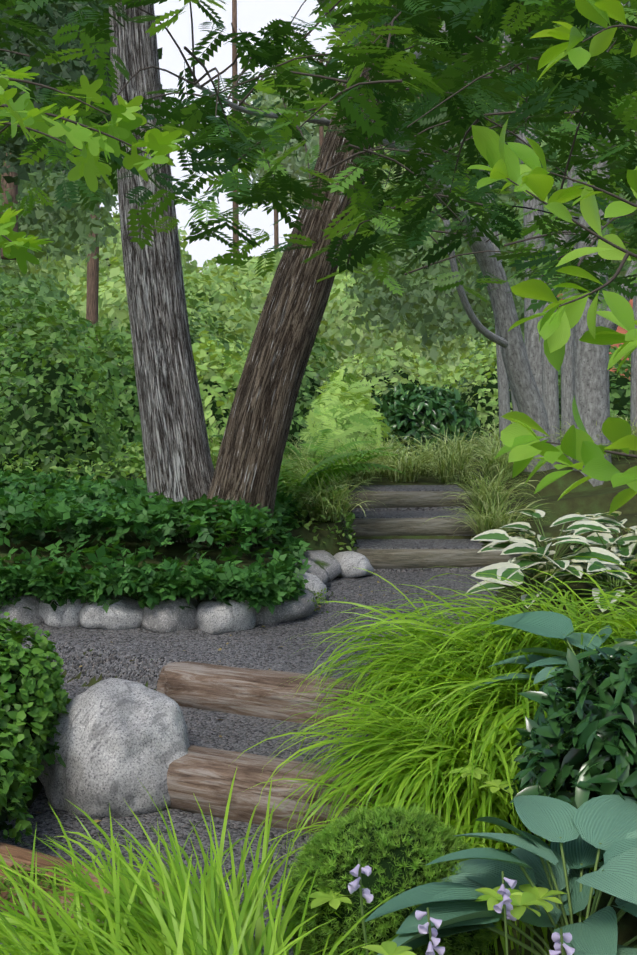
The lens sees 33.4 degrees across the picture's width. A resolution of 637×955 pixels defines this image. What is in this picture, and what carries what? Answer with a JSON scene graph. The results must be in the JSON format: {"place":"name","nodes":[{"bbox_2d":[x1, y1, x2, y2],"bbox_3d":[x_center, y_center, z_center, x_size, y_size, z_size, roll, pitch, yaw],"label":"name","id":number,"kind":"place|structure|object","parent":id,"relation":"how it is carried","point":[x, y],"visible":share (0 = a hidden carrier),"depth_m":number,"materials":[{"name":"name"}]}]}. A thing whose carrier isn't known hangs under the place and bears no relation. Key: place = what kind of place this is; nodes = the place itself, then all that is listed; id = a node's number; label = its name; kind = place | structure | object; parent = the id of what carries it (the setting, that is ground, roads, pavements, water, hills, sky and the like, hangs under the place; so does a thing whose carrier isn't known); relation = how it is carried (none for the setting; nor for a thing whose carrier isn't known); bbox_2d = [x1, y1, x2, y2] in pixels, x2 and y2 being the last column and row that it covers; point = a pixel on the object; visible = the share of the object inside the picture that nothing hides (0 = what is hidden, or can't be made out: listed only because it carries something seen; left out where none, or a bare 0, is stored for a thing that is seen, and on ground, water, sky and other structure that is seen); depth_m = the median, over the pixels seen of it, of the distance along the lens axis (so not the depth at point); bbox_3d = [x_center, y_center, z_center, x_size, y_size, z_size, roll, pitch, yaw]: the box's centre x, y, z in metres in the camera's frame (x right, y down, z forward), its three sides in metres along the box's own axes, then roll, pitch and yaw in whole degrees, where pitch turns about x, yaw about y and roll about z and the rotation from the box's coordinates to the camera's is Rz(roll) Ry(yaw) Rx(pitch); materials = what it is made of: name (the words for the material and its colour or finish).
{"place":"outdoors","nodes":[
{"label":"outdoors","id":0,"kind":"place"},
{"bbox_2d":[100,0,351,273],"bbox_3d":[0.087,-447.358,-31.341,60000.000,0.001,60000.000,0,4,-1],"label":"sky","id":1,"kind":"structure","parent":0,"point":[254,16],"depth_m":1387.50,"materials":[{"name":"white"}]},
{"bbox_2d":[0,485,499,954],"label":"gravel path","id":2,"kind":"structure","parent":0,"point":[258,646],"depth_m":5.22,"materials":[{"name":"grey gravel"}]},
{"bbox_2d":[0,590,43,627],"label":"rock","id":3,"kind":"object","parent":2,"relation":"on","point":[21,614],"visible":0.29,"depth_m":5.73,"materials":[{"name":"stone"}]},
{"bbox_2d":[0,611,71,844],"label":"spirea shrub","id":4,"kind":"object","parent":2,"relation":"on","point":[39,677],"visible":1,"depth_m":3.85,"materials":[{"name":"green plant"}]},
{"bbox_2d":[39,594,86,626],"bbox_3d":[-1.383,0.721,5.831,0.314,0.243,0.284,4,5,42],"label":"rock","id":5,"kind":"object","parent":2,"relation":"on","point":[65,615],"visible":0.5,"depth_m":5.70,"materials":[{"name":"stone"}]},
{"bbox_2d":[0,842,164,934],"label":"old log","id":6,"kind":"object","parent":2,"relation":"on","point":[21,854],"visible":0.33,"depth_m":3.21,"materials":[{"name":"brown wood"}]},
{"bbox_2d":[79,595,142,629],"bbox_3d":[-1.106,0.739,5.821,0.405,0.189,0.391,5,-2,6],"label":"rock","id":7,"kind":"object","parent":2,"relation":"on","point":[125,613],"visible":0.62,"depth_m":5.65,"materials":[{"name":"stone"}]},
{"bbox_2d":[38,678,189,817],"bbox_3d":[-0.827,1.059,4.214,0.698,0.498,0.580,11,20,35],"label":"boulder","id":8,"kind":"object","parent":2,"relation":"on","point":[115,737],"visible":0.79,"depth_m":4.00,"materials":[{"name":"stone"}]},
{"bbox_2d":[0,467,311,614],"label":"groundcover","id":9,"kind":"object","parent":2,"relation":"on","point":[88,508],"visible":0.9,"depth_m":5.89,"materials":[{"name":"green plant"}]},
{"bbox_2d":[140,595,198,633],"bbox_3d":[-0.791,0.728,5.772,0.368,0.236,0.324,-2,5,-32],"label":"rock","id":10,"kind":"object","parent":2,"relation":"on","point":[167,616],"visible":0.69,"depth_m":5.63,"materials":[{"name":"stone"}]},
{"bbox_2d":[0,588,345,900],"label":"moss tufts","id":11,"kind":"object","parent":2,"relation":"on","point":[10,884],"visible":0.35,"depth_m":3.12,"materials":[{"name":"plant"}]},
{"bbox_2d":[194,594,255,633],"bbox_3d":[-0.496,0.732,5.761,0.377,0.215,0.437,-10,12,-4],"label":"rock","id":12,"kind":"object","parent":2,"relation":"on","point":[213,616],"visible":0.69,"depth_m":5.61,"materials":[{"name":"stone"}]},
{"bbox_2d":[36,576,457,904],"bbox_3d":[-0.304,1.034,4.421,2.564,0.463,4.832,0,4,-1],"label":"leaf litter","id":13,"kind":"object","parent":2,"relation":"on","point":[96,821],"visible":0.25,"depth_m":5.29,"materials":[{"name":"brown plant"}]},
{"bbox_2d":[255,584,316,624],"bbox_3d":[-0.215,0.692,5.946,0.394,0.240,0.464,-3,5,26],"label":"rock","id":14,"kind":"object","parent":2,"relation":"on","point":[294,609],"visible":0.52,"depth_m":5.77,"materials":[{"name":"stone"}]},
{"bbox_2d":[157,661,425,730],"bbox_3d":[-0.055,1.042,4.795,1.436,0.284,0.301,2,4,24],"label":"step log","id":15,"kind":"object","parent":2,"relation":"on","point":[221,688],"visible":0.48,"depth_m":4.78,"materials":[{"name":"brown wood"}]},
{"bbox_2d":[297,572,326,602],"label":"rock","id":16,"kind":"object","parent":2,"relation":"on","point":[316,584],"visible":0.17,"depth_m":6.17,"materials":[{"name":"stone"}]},
{"bbox_2d":[295,559,328,583],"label":"rock","id":17,"kind":"object","parent":2,"relation":"on","point":[319,571],"visible":0.1,"depth_m":6.46,"materials":[{"name":"stone"}]},
{"bbox_2d":[304,550,341,581],"bbox_3d":[-0.045,0.572,6.826,0.362,0.217,0.409,-15,8,-20],"label":"rock","id":18,"kind":"object","parent":2,"relation":"on","point":[329,562],"visible":0.42,"depth_m":6.73,"materials":[{"name":"stone"}]},
{"bbox_2d":[167,745,499,846],"bbox_3d":[-0.142,1.220,4.004,1.702,0.280,0.318,2,5,24],"label":"step log","id":19,"kind":"object","parent":2,"relation":"on","point":[205,775],"visible":0.4,"depth_m":3.93,"materials":[{"name":"brown wood"}]},
{"bbox_2d":[333,551,373,578],"bbox_3d":[0.200,0.571,6.950,0.307,0.180,0.358,3,1,-28],"label":"rock","id":20,"kind":"object","parent":2,"relation":"on","point":[349,561],"visible":0.69,"depth_m":6.83,"materials":[{"name":"stone"}]},
{"bbox_2d":[280,802,500,954],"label":"dwarf conifer","id":21,"kind":"object","parent":2,"relation":"on","point":[421,821],"visible":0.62,"depth_m":2.68,"materials":[{"name":"green plant"}]},
{"bbox_2d":[345,491,475,507],"bbox_3d":[0.673,0.184,8.209,1.400,0.164,0.172,0,4,-2],"label":"step","id":22,"kind":"object","parent":2,"relation":"on","point":[400,499],"visible":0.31,"depth_m":8.13,"materials":[{"name":"brown wood"}]},
{"bbox_2d":[343,518,503,535],"bbox_3d":[0.709,0.372,7.679,1.350,0.164,0.175,0,4,-2],"label":"step","id":23,"kind":"object","parent":2,"relation":"on","point":[400,526],"visible":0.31,"depth_m":7.60,"materials":[{"name":"brown wood"}]},
{"bbox_2d":[349,548,521,568],"bbox_3d":[0.744,0.559,7.152,1.300,0.164,0.172,0,4,-2],"label":"step","id":24,"kind":"object","parent":2,"relation":"on","point":[405,558],"visible":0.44,"depth_m":7.08,"materials":[{"name":"brown wood"}]},
{"bbox_2d":[0,436,636,954],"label":"ground","id":25,"kind":"structure","parent":0,"point":[584,498],"depth_m":6.94,"materials":[{"name":"soil"}]},
{"bbox_2d":[109,0,213,542],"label":"birch trunk","id":26,"kind":"object","parent":25,"relation":"on","point":[178,461],"visible":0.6,"depth_m":6.53,"materials":[{"name":"grey plant"}]},
{"bbox_2d":[0,442,356,550],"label":"herb layer","id":27,"kind":"object","parent":25,"relation":"on","point":[133,469],"visible":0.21,"depth_m":7.41,"materials":[{"name":"green plant"}]},
{"bbox_2d":[1,0,422,379],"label":"distant tree trunks","id":28,"kind":"object","parent":25,"relation":"on","point":[92,289],"visible":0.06,"depth_m":19.60,"materials":[{"name":"brown plant"}]},
{"bbox_2d":[111,429,403,507],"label":"ferns","id":29,"kind":"object","parent":25,"relation":"on","point":[336,458],"visible":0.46,"depth_m":7.39,"materials":[{"name":"green plant"}]},
{"bbox_2d":[0,109,560,471],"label":"background shrubs","id":30,"kind":"object","parent":25,"relation":"on","point":[341,409],"visible":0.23,"depth_m":20.44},
{"bbox_2d":[198,4,396,548],"bbox_3d":[-0.060,-1.508,6.525,1.474,4.641,0.507,-1,4,-16],"label":"tree trunk","id":31,"kind":"object","parent":25,"relation":"on","point":[251,450],"visible":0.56,"depth_m":6.36,"materials":[{"name":"brown plant"}]},
{"bbox_2d":[0,1,631,480],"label":"shrubs","id":32,"kind":"object","parent":25,"relation":"on","point":[472,395],"visible":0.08,"depth_m":8.26,"materials":[{"name":"green"}]},
{"bbox_2d":[0,16,636,490],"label":"foliage","id":33,"kind":"object","parent":25,"relation":"on","point":[44,322],"visible":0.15,"depth_m":16.10,"materials":[{"name":"green plant"}]},
{"bbox_2d":[0,0,636,486],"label":"tree","id":34,"kind":"object","parent":25,"relation":"on","point":[461,18],"depth_m":5.56,"materials":[{"name":"green plant"}]},
{"bbox_2d":[0,0,636,310],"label":"tree foliage","id":35,"kind":"object","parent":34,"relation":"attached to","point":[401,67],"visible":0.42,"depth_m":5.43,"materials":[{"name":"green plant"}]},
{"bbox_2d":[0,0,636,276],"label":"canopy twigs","id":36,"kind":"object","parent":34,"relation":"attached to","point":[196,81],"visible":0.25,"depth_m":5.58,"materials":[{"name":"brown"}]},
{"bbox_2d":[371,201,633,223],"bbox_3d":[1.592,-2.031,8.152,2.619,0.148,0.213,-1,4,-10],"label":"branch","id":37,"kind":"object","parent":36,"relation":"attached to","point":[529,208],"visible":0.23,"depth_m":8.25,"materials":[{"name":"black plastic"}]},
{"bbox_2d":[0,556,636,954],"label":"hakone grass","id":38,"kind":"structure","parent":25,"relation":"on","point":[444,712],"depth_m":3.47,"materials":[{"name":"green plant"}]},
{"bbox_2d":[0,0,636,479],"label":"dark foliage","id":39,"kind":"object","parent":25,"relation":"on","point":[68,70],"visible":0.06,"depth_m":11.86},
{"bbox_2d":[0,655,636,954],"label":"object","id":40,"kind":"object","parent":25,"relation":"on","point":[385,865],"visible":0.17,"depth_m":2.65,"materials":[{"name":"green plant"}]},
{"bbox_2d":[0,25,636,470],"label":"twigs","id":41,"kind":"object","parent":25,"relation":"on","point":[624,259],"visible":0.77,"depth_m":3.02,"materials":[{"name":"brown"}]},
{"bbox_2d":[0,66,185,273],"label":"maple leaves","id":42,"kind":"object","parent":41,"relation":"attached to","point":[126,118],"visible":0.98,"depth_m":3.16,"materials":[{"name":"green plant"}]},
{"bbox_2d":[467,0,636,513],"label":"magnolia leaves","id":43,"kind":"object","parent":41,"relation":"attached to","point":[522,443],"visible":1,"depth_m":3.01,"materials":[{"name":"green plant"}]},
{"bbox_2d":[207,411,636,537],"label":"ornamental grass","id":44,"kind":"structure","parent":25,"relation":"on","point":[450,467],"depth_m":8.27,"materials":[{"name":"green plant"}]},
{"bbox_2d":[367,382,484,462],"bbox_3d":[1.029,-0.498,10.964,1.435,0.980,1.338,0,4,-1],"label":"rhododendron","id":45,"kind":"object","parent":25,"relation":"on","point":[428,403],"visible":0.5,"depth_m":10.58,"materials":[{"name":"green plant"}]},
{"bbox_2d":[310,766,566,954],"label":"leaves","id":46,"kind":"object","parent":25,"relation":"on","point":[527,897],"visible":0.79,"depth_m":2.45,"materials":[{"name":"green plant"}]},
{"bbox_2d":[358,634,636,954],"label":"plant stems","id":47,"kind":"object","parent":25,"relation":"on","point":[596,900],"visible":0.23,"depth_m":2.51,"materials":[{"name":"green plant"}]},
{"bbox_2d":[348,864,574,954],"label":"purple flowers","id":48,"kind":"object","parent":47,"relation":"attached to","point":[354,885],"visible":0.75,"depth_m":2.29,"materials":[{"name":"purple plant"}]},
{"bbox_2d":[365,611,636,954],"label":"blue hosta","id":49,"kind":"object","parent":25,"relation":"on","point":[585,829],"visible":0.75,"depth_m":2.60,"materials":[{"name":"plant"}]},
{"bbox_2d":[501,513,636,607],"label":"hosta petioles","id":50,"kind":"object","parent":25,"relation":"on","point":[554,581],"visible":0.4,"depth_m":5.90,"materials":[{"name":"green plant"}]},
{"bbox_2d":[467,509,636,611],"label":"variegated hosta","id":51,"kind":"object","parent":50,"relation":"attached to","point":[580,526],"visible":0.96,"depth_m":5.91,"materials":[{"name":"green plant"}]},
{"bbox_2d":[503,641,636,872],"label":"glossy shrub","id":52,"kind":"object","parent":25,"relation":"on","point":[553,755],"visible":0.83,"depth_m":2.96,"materials":[{"name":"green plant"}]},
{"bbox_2d":[557,294,632,379],"bbox_3d":[6.857,-2.142,16.471,6.450,1.429,5.900,0,4,-1],"label":"flowering shrub","id":53,"kind":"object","parent":25,"relation":"on","point":[621,330],"depth_m":14.96,"materials":[{"name":"green plant"}]}
]}

